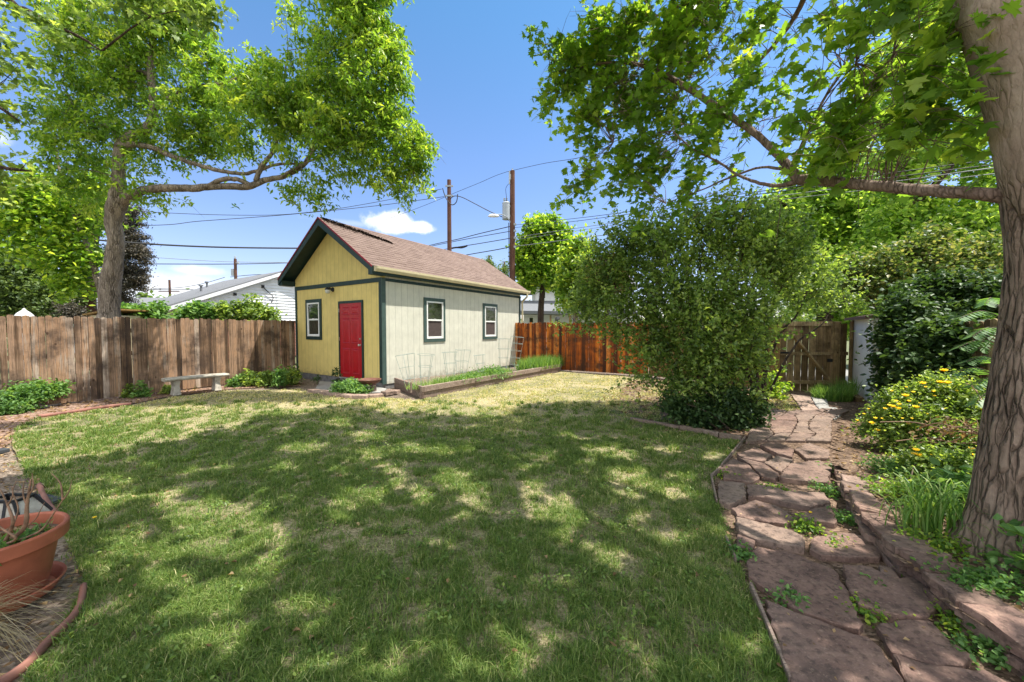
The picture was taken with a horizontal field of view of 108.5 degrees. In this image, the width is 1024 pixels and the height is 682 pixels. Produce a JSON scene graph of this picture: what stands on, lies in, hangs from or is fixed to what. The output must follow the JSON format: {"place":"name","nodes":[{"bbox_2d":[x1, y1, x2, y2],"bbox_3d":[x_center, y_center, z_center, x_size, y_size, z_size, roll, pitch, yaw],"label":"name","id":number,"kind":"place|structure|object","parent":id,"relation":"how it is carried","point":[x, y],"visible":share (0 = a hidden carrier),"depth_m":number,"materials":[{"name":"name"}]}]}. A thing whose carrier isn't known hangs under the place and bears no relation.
{"place":"outdoors","nodes":[
{"label":"outdoors","id":0,"kind":"place"},
{"bbox_2d":[94,239,296,248],"bbox_3d":[-11.445,-3.648,13.309,11.105,0.811,0.501,-1,2,-36],"label":"power line","id":1,"kind":"object","parent":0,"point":[207,246],"visible":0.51,"depth_m":13.64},
{"bbox_2d":[5,371,799,681],"bbox_3d":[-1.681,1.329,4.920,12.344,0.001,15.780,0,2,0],"label":"lawn","id":2,"kind":"structure","parent":0,"point":[476,532],"depth_m":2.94,"materials":[{"name":"green plant"}]},
{"bbox_2d":[0,493,52,518],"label":"garden lantern","id":3,"kind":"object","parent":2,"relation":"on","point":[37,501],"visible":0.52,"depth_m":2.87,"materials":[{"name":"black metal"}]},
{"bbox_2d":[0,582,87,681],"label":"lawn edging","id":4,"kind":"object","parent":2,"relation":"on","point":[16,672],"visible":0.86,"depth_m":1.72,"materials":[{"name":"brown plastic"}]},
{"bbox_2d":[36,482,57,510],"bbox_3d":[-3.934,1.373,3.132,1.251,0.060,0.055,1,2,33],"label":"lawn edging","id":5,"kind":"object","parent":2,"relation":"on","point":[43,494],"visible":0.47,"depth_m":3.22,"materials":[{"name":"brick"}]},
{"bbox_2d":[36,410,752,681],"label":"clover","id":6,"kind":"object","parent":2,"relation":"on","point":[149,628],"visible":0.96,"depth_m":2.61,"materials":[{"name":"green plant"}]},
{"bbox_2d":[22,374,981,667],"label":"fallen leaves","id":7,"kind":"object","parent":2,"relation":"on","point":[358,523],"depth_m":3.55,"materials":[{"name":"brown plant"}]},
{"bbox_2d":[906,416,977,441],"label":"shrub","id":8,"kind":"object","parent":7,"relation":"on","point":[945,432],"visible":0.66,"depth_m":3.57,"materials":[{"name":"brown plant"}]},
{"bbox_2d":[630,417,679,428],"bbox_3d":[2.200,1.266,5.713,0.769,0.050,0.070,2,3,43],"label":"bed border","id":9,"kind":"object","parent":2,"relation":"on","point":[674,426],"visible":0.78,"depth_m":5.68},
{"bbox_2d":[680,425,719,437],"bbox_3d":[2.665,1.282,5.258,0.070,0.070,0.521,-2,3,-43],"label":"bed border","id":10,"kind":"object","parent":2,"relation":"on","point":[700,430],"visible":0.78,"depth_m":5.22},
{"bbox_2d":[749,582,790,681],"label":"lawn edging","id":11,"kind":"object","parent":2,"relation":"on","point":[757,601],"visible":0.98,"depth_m":1.79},
{"bbox_2d":[0,363,845,681],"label":"garden soil","id":12,"kind":"structure","parent":0,"point":[62,551],"depth_m":2.16,"materials":[{"name":"brown soil"}]},
{"bbox_2d":[0,511,69,614],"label":"flower pot","id":13,"kind":"object","parent":12,"relation":"on","point":[32,558],"visible":0.76,"depth_m":2.03,"materials":[{"name":"ceramic"}]},
{"bbox_2d":[0,473,71,565],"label":"rose plant","id":14,"kind":"object","parent":13,"relation":"in","point":[21,535],"visible":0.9,"depth_m":2.00,"materials":[{"name":"brown plant"}]},
{"bbox_2d":[0,571,78,668],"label":"ornamental grass","id":15,"kind":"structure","parent":12,"relation":"on","point":[3,628],"depth_m":1.78,"materials":[{"name":"green plant"}]},
{"bbox_2d":[0,153,137,305],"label":"boxelder tree","id":16,"kind":"object","parent":12,"relation":"on","point":[55,240],"visible":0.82,"depth_m":10.25,"materials":[{"name":"green plant"}]},
{"bbox_2d":[0,432,168,675],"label":"fallen leaves","id":17,"kind":"object","parent":12,"relation":"on","point":[42,603],"visible":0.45,"depth_m":2.53,"materials":[{"name":"brown plant"}]},
{"bbox_2d":[82,309,148,374],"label":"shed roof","id":18,"kind":"structure","parent":12,"relation":"on","point":[123,312],"depth_m":10.43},
{"bbox_2d":[0,0,238,208],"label":"maple tree","id":19,"kind":"object","parent":12,"relation":"on","point":[190,11],"visible":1,"depth_m":5.76,"materials":[{"name":"green plant"}]},
{"bbox_2d":[0,315,294,405],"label":"board fence","id":20,"kind":"object","parent":12,"relation":"on","point":[258,346],"visible":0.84,"depth_m":8.13,"materials":[{"name":"brown wood"}]},
{"bbox_2d":[121,295,175,376],"bbox_3d":[-11.139,-0.135,10.958,2.096,2.514,1.247,0,2,0],"label":"leafy shrub","id":21,"kind":"object","parent":12,"relation":"on","point":[156,310],"visible":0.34,"depth_m":10.88,"materials":[{"name":"green plant"}]},
{"bbox_2d":[0,383,300,447],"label":"mulch bed","id":22,"kind":"object","parent":12,"relation":"on","point":[73,405],"visible":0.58,"depth_m":7.19,"materials":[{"name":"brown wood"}]},
{"bbox_2d":[0,377,81,415],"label":"leafy shrub","id":23,"kind":"object","parent":22,"relation":"on","point":[15,398],"visible":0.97,"depth_m":6.70,"materials":[{"name":"green plant"}]},
{"bbox_2d":[38,402,130,416],"bbox_3d":[-7.736,1.248,6.723,0.109,0.060,1.153,1,2,25],"label":"lawn edging","id":24,"kind":"object","parent":22,"relation":"on","point":[80,410],"visible":0.81,"depth_m":6.67,"materials":[{"name":"brown brick"}]},
{"bbox_2d":[129,380,153,398],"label":"shrub","id":25,"kind":"object","parent":22,"relation":"on","point":[145,391],"visible":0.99,"depth_m":8.02,"materials":[{"name":"green plant"}]},
{"bbox_2d":[0,384,299,446],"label":"fallen leaves","id":26,"kind":"object","parent":22,"relation":"on","point":[86,406],"visible":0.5,"depth_m":6.98,"materials":[{"name":"brown plant"}]},
{"bbox_2d":[161,373,229,395],"bbox_3d":[-7.378,1.004,8.617,0.419,0.392,1.186,1,2,32],"label":"stone bench","id":27,"kind":"object","parent":22,"relation":"on","point":[175,384],"visible":1,"depth_m":8.46,"materials":[{"name":"beige stone"}]},
{"bbox_2d":[224,373,247,387],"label":"garden plant","id":28,"kind":"object","parent":22,"relation":"on","point":[234,381],"visible":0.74,"depth_m":9.47,"materials":[{"name":"green plant"}]},
{"bbox_2d":[238,368,261,386],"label":"garden plant","id":29,"kind":"object","parent":22,"relation":"on","point":[249,376],"visible":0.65,"depth_m":9.59,"materials":[{"name":"green plant"}]},
{"bbox_2d":[248,366,274,387],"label":"garden plant","id":30,"kind":"object","parent":22,"relation":"on","point":[265,379],"visible":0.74,"depth_m":9.50,"materials":[{"name":"green plant"}]},
{"bbox_2d":[270,363,304,384],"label":"garden plant","id":31,"kind":"object","parent":22,"relation":"on","point":[293,375],"visible":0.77,"depth_m":9.77,"materials":[{"name":"green plant"}]},
{"bbox_2d":[166,298,220,346],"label":"leafy shrub","id":32,"kind":"object","parent":12,"relation":"on","point":[196,309],"visible":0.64,"depth_m":12.26,"materials":[{"name":"green plant"}]},
{"bbox_2d":[0,0,445,395],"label":"ash tree","id":33,"kind":"object","parent":12,"relation":"on","point":[257,96],"visible":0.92,"depth_m":8.07,"materials":[{"name":"green plant"}]},
{"bbox_2d":[209,293,286,320],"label":"flowering shrub","id":34,"kind":"object","parent":12,"relation":"on","point":[247,310],"visible":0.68,"depth_m":12.40,"materials":[{"name":"green plant"}]},
{"bbox_2d":[270,364,288,387],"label":"garden plant","id":35,"kind":"object","parent":12,"relation":"on","point":[280,378],"visible":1,"depth_m":9.27,"materials":[{"name":"green plant"}]},
{"bbox_2d":[327,376,373,393],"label":"leafy shrub","id":36,"kind":"object","parent":12,"relation":"on","point":[351,386],"visible":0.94,"depth_m":8.24,"materials":[{"name":"green plant"}]},
{"bbox_2d":[316,381,386,393],"bbox_3d":[-4.237,1.168,9.177,2.992,0.045,1.122,2,3,38],"label":"door step","id":37,"kind":"object","parent":12,"relation":"on","point":[323,385],"depth_m":9.10,"materials":[{"name":"concrete"}]},
{"bbox_2d":[357,378,380,391],"bbox_3d":[-3.327,1.044,8.587,0.550,0.315,0.496,0,2,0],"label":"birdbath","id":38,"kind":"object","parent":37,"relation":"on","point":[370,381],"visible":0.88,"depth_m":8.52,"materials":[{"name":"stone"}]},
{"bbox_2d":[277,217,530,388],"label":"garden shed","id":39,"kind":"structure","parent":12,"relation":"on","point":[366,306],"depth_m":10.44,"materials":[{"name":"yellow paint"}]},
{"bbox_2d":[305,299,321,339],"bbox_3d":[-5.793,-0.626,10.754,0.838,1.175,0.032,1,2,33],"label":"window","id":40,"kind":"structure","parent":39,"relation":"in","point":[313,307],"depth_m":10.75,"materials":[{"name":"green paint"}]},
{"bbox_2d":[339,302,361,378],"bbox_3d":[-4.302,-0.011,9.771,0.984,1.981,0.088,1,2,33],"label":"door","id":41,"kind":"structure","parent":39,"relation":"in","point":[350,313],"depth_m":9.78,"materials":[{"name":"red paint"}]},
{"bbox_2d":[320,217,392,243],"bbox_3d":[-4.319,-3.091,10.391,0.536,0.483,1.963,2,3,44],"label":"leaf debris","id":42,"kind":"object","parent":39,"relation":"on","point":[348,227],"visible":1,"depth_m":10.28,"materials":[{"name":"brown plant"}]},
{"bbox_2d":[423,297,445,341],"bbox_3d":[-2.208,-0.599,10.571,0.032,1.248,0.845,1,2,33],"label":"window","id":43,"kind":"structure","parent":39,"relation":"in","point":[434,308],"depth_m":10.56,"materials":[{"name":"green paint"}]},
{"bbox_2d":[483,303,497,339],"bbox_3d":[-0.748,-0.676,12.811,0.032,1.228,0.841,1,2,33],"label":"window","id":44,"kind":"structure","parent":39,"relation":"in","point":[490,311],"depth_m":12.82,"materials":[{"name":"green paint"}]},
{"bbox_2d":[394,364,561,398],"bbox_3d":[-0.778,1.006,10.886,1.726,0.270,6.197,1,2,36],"label":"raised bed","id":45,"kind":"object","parent":12,"relation":"on","point":[427,391],"visible":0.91,"depth_m":9.20,"materials":[{"name":"wood"}]},
{"bbox_2d":[432,367,513,383],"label":"weeds","id":46,"kind":"object","parent":45,"relation":"on","point":[472,372],"visible":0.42,"depth_m":9.33,"materials":[{"name":"green plant"}]},
{"bbox_2d":[461,364,520,378],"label":"weeds","id":47,"kind":"object","parent":45,"relation":"on","point":[489,369],"visible":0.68,"depth_m":10.14,"materials":[{"name":"green plant"}]},
{"bbox_2d":[515,322,561,369],"bbox_3d":[1.024,0.161,13.704,2.075,1.722,0.154,1,2,33],"label":"board fence","id":48,"kind":"object","parent":12,"relation":"on","point":[539,339],"visible":0.75,"depth_m":13.66,"materials":[{"name":"brown wood"}]},
{"bbox_2d":[562,322,648,374],"bbox_3d":[3.060,0.218,12.372,2.949,1.700,0.153,1,2,33],"label":"board fence","id":49,"kind":"object","parent":12,"relation":"on","point":[586,352],"visible":0.52,"depth_m":12.48,"materials":[{"name":"brown wood"}]},
{"bbox_2d":[613,380,787,439],"bbox_3d":[3.943,1.222,7.823,3.291,0.001,6.101,1,2,23],"label":"shrub bed","id":50,"kind":"object","parent":12,"relation":"on","point":[737,432],"visible":0.23,"depth_m":7.22,"materials":[{"name":"brown soil"}]},
{"bbox_2d":[598,379,783,434],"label":"fallen leaves","id":51,"kind":"object","parent":50,"relation":"on","point":[639,395],"visible":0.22,"depth_m":7.44,"materials":[{"name":"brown plant"}]},
{"bbox_2d":[547,176,875,430],"bbox_3d":[3.893,-0.604,6.306,6.422,4.282,2.950,0,2,0],"label":"lilac bush","id":52,"kind":"object","parent":50,"relation":"on","point":[703,314],"visible":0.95,"depth_m":5.90,"materials":[{"name":"green plant"}]},
{"bbox_2d":[652,379,775,432],"bbox_3d":[3.053,1.091,5.578,1.801,1.071,0.839,0,2,0],"label":"ground shrub","id":53,"kind":"object","parent":50,"relation":"on","point":[706,414],"visible":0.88,"depth_m":5.45,"materials":[{"name":"green plant"}]},
{"bbox_2d":[750,367,794,399],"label":"garden plant","id":54,"kind":"object","parent":50,"relation":"on","point":[783,385],"visible":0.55,"depth_m":7.87,"materials":[{"name":"green plant"}]},
{"bbox_2d":[649,324,771,386],"bbox_3d":[5.362,0.302,10.253,0.154,1.681,3.280,-2,3,-39],"label":"board fence","id":55,"kind":"object","parent":12,"relation":"on","point":[653,372],"visible":0.09,"depth_m":10.65,"materials":[{"name":"brown wood"}]},
{"bbox_2d":[770,325,780,391],"bbox_3d":[6.233,0.385,8.719,0.168,1.662,0.124,0,2,0],"label":"fence post","id":56,"kind":"object","parent":12,"relation":"on","point":[777,355],"visible":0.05,"depth_m":8.67,"materials":[{"name":"brown wood"}]},
{"bbox_2d":[779,321,832,390],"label":"wooden gate","id":57,"kind":"structure","parent":56,"relation":"attached to","point":[816,351],"depth_m":8.73,"materials":[{"name":"brown wood"}]},
{"bbox_2d":[829,400,1023,632],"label":"flower bed","id":58,"kind":"object","parent":12,"relation":"on","point":[848,457],"visible":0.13,"depth_m":3.62,"materials":[{"name":"brown soil"}]},
{"bbox_2d":[519,0,1023,583],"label":"maple tree","id":59,"kind":"object","parent":58,"relation":"on","point":[983,40],"visible":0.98,"depth_m":2.87,"materials":[{"name":"green plant"}]},
{"bbox_2d":[822,376,862,393],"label":"tall grass","id":60,"kind":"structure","parent":58,"relation":"on","point":[848,384],"depth_m":7.89,"materials":[{"name":"green plant"}]},
{"bbox_2d":[852,453,923,480],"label":"weeds","id":61,"kind":"object","parent":58,"relation":"on","point":[890,463],"visible":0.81,"depth_m":3.46,"materials":[{"name":"green plant"}]},
{"bbox_2d":[855,472,936,500],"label":"weeds","id":62,"kind":"object","parent":58,"relation":"on","point":[886,487],"visible":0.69,"depth_m":3.00,"materials":[{"name":"green plant"}]},
{"bbox_2d":[841,365,987,459],"bbox_3d":[4.868,0.893,4.243,1.581,1.190,1.206,1,2,21],"label":"rose bush","id":63,"kind":"object","parent":58,"relation":"on","point":[922,401],"visible":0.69,"depth_m":4.24,"materials":[{"name":"green plant"}]},
{"bbox_2d":[857,432,976,500],"bbox_3d":[3.748,1.178,3.333,0.827,0.683,1.075,1,2,30],"label":"rose bush","id":64,"kind":"object","parent":58,"relation":"on","point":[917,454],"visible":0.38,"depth_m":3.26,"materials":[{"name":"green plant"}]},
{"bbox_2d":[847,261,1002,403],"bbox_3d":[6.899,0.035,5.821,3.515,2.797,2.325,-1,2,-34],"label":"viburnum shrub","id":65,"kind":"object","parent":58,"relation":"on","point":[917,332],"visible":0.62,"depth_m":5.98,"materials":[{"name":"green plant"}]},
{"bbox_2d":[854,466,998,547],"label":"tall grass","id":66,"kind":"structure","parent":58,"relation":"on","point":[923,511],"depth_m":2.43,"materials":[{"name":"green plant"}]},
{"bbox_2d":[834,400,1021,609],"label":"fallen leaves","id":67,"kind":"object","parent":58,"relation":"on","point":[1016,606],"visible":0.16,"depth_m":3.90,"materials":[{"name":"brown plant"}]},
{"bbox_2d":[892,522,985,561],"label":"weeds","id":68,"kind":"object","parent":58,"relation":"on","point":[941,543],"visible":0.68,"depth_m":2.25,"materials":[{"name":"green plant"}]},
{"bbox_2d":[913,456,972,507],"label":"garden plant","id":69,"kind":"object","parent":58,"relation":"on","point":[963,476],"visible":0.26,"depth_m":2.78,"materials":[{"name":"green plant"}]},
{"bbox_2d":[910,552,1023,605],"bbox_3d":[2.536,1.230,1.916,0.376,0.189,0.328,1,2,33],"label":"weeds","id":70,"kind":"object","parent":58,"relation":"on","point":[992,572],"visible":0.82,"depth_m":1.91,"materials":[{"name":"green plant"}]},
{"bbox_2d":[945,297,999,407],"bbox_3d":[3.966,0.451,3.067,1.281,1.621,0.324,-1,2,-26],"label":"sumac plant","id":71,"kind":"object","parent":58,"relation":"on","point":[993,302],"visible":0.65,"depth_m":2.88,"materials":[{"name":"green plant"}]},
{"bbox_2d":[977,511,1023,576],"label":"garden plant","id":72,"kind":"object","parent":58,"relation":"on","point":[1013,527],"visible":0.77,"depth_m":2.00,"materials":[{"name":"green plant"}]},
{"bbox_2d":[834,465,1023,678],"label":"retaining wall","id":73,"kind":"structure","parent":12,"relation":"on","point":[993,611],"depth_m":2.01,"materials":[{"name":"red stone"}]},
{"bbox_2d":[884,319,997,421],"bbox_3d":[5.446,0.569,3.476,0.154,1.621,8.081,1,2,27],"label":"board fence","id":74,"kind":"object","parent":12,"relation":"on","point":[989,323],"visible":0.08,"depth_m":4.68,"materials":[{"name":"brown wood"}]},
{"bbox_2d":[0,336,848,383],"bbox_3d":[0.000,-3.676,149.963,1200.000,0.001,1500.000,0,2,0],"label":"ground","id":75,"kind":"structure","parent":0,"point":[847,356],"depth_m":17.24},
{"bbox_2d":[0,246,97,360],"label":"leafy tree","id":76,"kind":"object","parent":75,"relation":"on","point":[20,290],"visible":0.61,"depth_m":13.04,"materials":[{"name":"green plant"}]},
{"bbox_2d":[45,298,90,373],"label":"pine shrub","id":77,"kind":"object","parent":75,"relation":"on","point":[72,311],"visible":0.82,"depth_m":11.86,"materials":[{"name":"green plant"}]},
{"bbox_2d":[43,162,158,367],"bbox_3d":[-15.467,-2.887,13.919,4.101,7.814,1.566,0,2,0],"label":"spruce tree","id":78,"kind":"object","parent":75,"relation":"on","point":[135,276],"visible":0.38,"depth_m":13.83,"materials":[{"name":"green plant"}]},
{"bbox_2d":[146,271,295,359],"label":"neighbour house","id":79,"kind":"structure","parent":75,"relation":"on","point":[271,290],"depth_m":18.65,"materials":[{"name":"white wood"}]},
{"bbox_2d":[6,288,848,352],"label":"distant trees","id":80,"kind":"object","parent":75,"relation":"on","point":[145,295],"visible":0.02,"depth_m":53.32,"materials":[{"name":"green plant"}]},
{"bbox_2d":[521,274,638,347],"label":"white house","id":81,"kind":"structure","parent":75,"relation":"on","point":[530,311],"depth_m":27.52,"materials":[{"name":"paint"}]},
{"bbox_2d":[747,93,894,344],"bbox_3d":[12.640,-4.507,14.697,7.865,10.994,3.858,0,2,0],"label":"maple tree","id":82,"kind":"object","parent":75,"relation":"on","point":[836,222],"visible":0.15,"depth_m":14.30,"materials":[{"name":"green plant"}]},
{"bbox_2d":[844,314,884,403],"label":"garage","id":83,"kind":"structure","parent":75,"relation":"on","point":[858,324],"depth_m":8.04,"materials":[{"name":"white paint"}]},
{"bbox_2d":[826,213,1002,312],"bbox_3d":[9.518,-0.828,8.403,4.970,4.106,1.889,0,2,0],"label":"autumn shrub","id":84,"kind":"object","parent":75,"relation":"on","point":[890,264],"visible":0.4,"depth_m":8.11,"materials":[{"name":"green plant"}]},
{"bbox_2d":[0,0,995,320],"label":"sky","id":85,"kind":"structure","parent":0,"point":[474,91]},
{"bbox_2d":[511,352,565,370],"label":"tall grass","id":86,"kind":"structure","parent":0,"point":[539,361],"depth_m":12.00,"materials":[{"name":"green plant"}]},
{"bbox_2d":[793,367,847,380],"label":"alley","id":87,"kind":"structure","parent":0,"point":[822,375],"depth_m":12.29,"materials":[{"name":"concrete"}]},
{"bbox_2d":[442,179,457,250],"bbox_3d":[-3.361,-4.017,20.307,0.865,9.611,0.416,0,2,0],"label":"utility pole","id":88,"kind":"object","parent":87,"relation":"on","point":[449,234],"visible":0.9,"depth_m":20.17,"materials":[{"name":"brown wood"}]},
{"bbox_2d":[488,168,515,280],"bbox_3d":[-0.519,-3.954,18.592,1.534,9.606,0.554,-1,2,-34],"label":"utility pole","id":89,"kind":"object","parent":87,"relation":"on","point":[508,210],"visible":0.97,"depth_m":18.67,"materials":[{"name":"brown wood"}]},
{"bbox_2d":[514,164,992,227],"bbox_3d":[5.191,-4.620,12.652,0.629,1.911,16.073,-2,3,-42],"label":"power line","id":90,"kind":"object","parent":89,"relation":"attached to","point":[792,189],"visible":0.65,"depth_m":9.65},
{"bbox_2d":[517,159,990,224],"bbox_3d":[5.189,-4.737,12.648,0.628,1.935,16.070,-2,3,-42],"label":"power line","id":91,"kind":"object","parent":89,"relation":"attached to","point":[787,187],"visible":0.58,"depth_m":9.70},
{"bbox_2d":[519,167,993,236],"bbox_3d":[5.510,-4.437,12.848,0.619,1.289,16.204,-2,3,-44],"label":"power line","id":92,"kind":"object","parent":89,"relation":"attached to","point":[810,191],"visible":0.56,"depth_m":9.77,"materials":[{"name":"metal"}]},
{"bbox_2d":[498,210,578,323],"bbox_3d":[1.850,-3.131,19.934,5.252,7.868,3.210,0,2,0],"label":"maple tree","id":93,"kind":"object","parent":87,"relation":"on","point":[533,268],"visible":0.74,"depth_m":19.25,"materials":[{"name":"green plant"}]},
{"bbox_2d":[547,223,602,341],"bbox_3d":[3.146,-2.242,16.903,2.998,6.303,2.669,0,2,0],"label":"boxelder tree","id":94,"kind":"object","parent":87,"relation":"on","point":[566,257],"visible":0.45,"depth_m":16.57,"materials":[{"name":"green plant"}]},
{"bbox_2d":[833,0,1002,315],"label":"linden tree","id":95,"kind":"object","parent":87,"relation":"on","point":[916,212],"visible":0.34,"depth_m":10.55,"materials":[{"name":"green plant"}]},
{"bbox_2d":[713,391,1023,681],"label":"path","id":96,"kind":"structure","parent":0,"point":[816,570],"depth_m":2.17,"materials":[{"name":"red stone"}]},
{"bbox_2d":[723,540,757,564],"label":"weeds","id":97,"kind":"object","parent":96,"relation":"on","point":[741,552],"visible":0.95,"depth_m":2.40,"materials":[{"name":"green plant"}]},
{"bbox_2d":[757,579,810,612],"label":"weeds","id":98,"kind":"object","parent":96,"relation":"on","point":[795,597],"visible":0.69,"depth_m":1.99,"materials":[{"name":"green plant"}]},
{"bbox_2d":[778,512,832,535],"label":"weeds","id":99,"kind":"object","parent":96,"relation":"on","point":[801,525],"visible":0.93,"depth_m":2.70,"materials":[{"name":"green plant"}]},
{"bbox_2d":[807,477,842,499],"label":"weeds","id":100,"kind":"object","parent":96,"relation":"on","point":[830,489],"visible":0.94,"depth_m":3.33,"materials":[{"name":"green plant"}]},
{"bbox_2d":[795,381,858,401],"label":"tall grass","id":101,"kind":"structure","parent":96,"relation":"on","point":[831,393],"depth_m":7.60,"materials":[{"name":"green plant"}]},
{"bbox_2d":[829,321,841,388],"bbox_3d":[7.634,0.378,8.714,0.153,1.677,0.144,0,2,0],"label":"fence post","id":102,"kind":"object","parent":96,"relation":"on","point":[835,347],"visible":0.72,"depth_m":8.66,"materials":[{"name":"brown wood"}]},
{"bbox_2d":[839,323,847,383],"bbox_3d":[7.819,0.330,8.727,0.227,1.492,0.060,0,2,0],"label":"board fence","id":103,"kind":"object","parent":102,"relation":"attached to","point":[843,353],"visible":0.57,"depth_m":8.73,"materials":[{"name":"brown wood"}]},
{"bbox_2d":[826,504,857,528],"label":"weeds","id":104,"kind":"object","parent":96,"relation":"on","point":[841,518],"visible":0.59,"depth_m":2.83,"materials":[{"name":"green plant"}]},
{"bbox_2d":[721,393,1005,680],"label":"fallen leaves","id":105,"kind":"object","parent":96,"relation":"on","point":[905,638],"visible":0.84,"depth_m":1.83,"materials":[{"name":"green plant"}]},
{"bbox_2d":[834,586,915,628],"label":"weeds","id":106,"kind":"object","parent":96,"relation":"on","point":[867,614],"visible":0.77,"depth_m":1.89,"materials":[{"name":"green plant"}]},
{"bbox_2d":[925,591,997,649],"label":"weeds","id":107,"kind":"object","parent":96,"relation":"on","point":[950,620],"visible":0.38,"depth_m":1.83,"materials":[{"name":"green plant"}]},
{"bbox_2d":[941,617,1023,680],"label":"weeds","id":108,"kind":"object","parent":96,"relation":"on","point":[998,658],"visible":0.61,"depth_m":1.66,"materials":[{"name":"green plant"}]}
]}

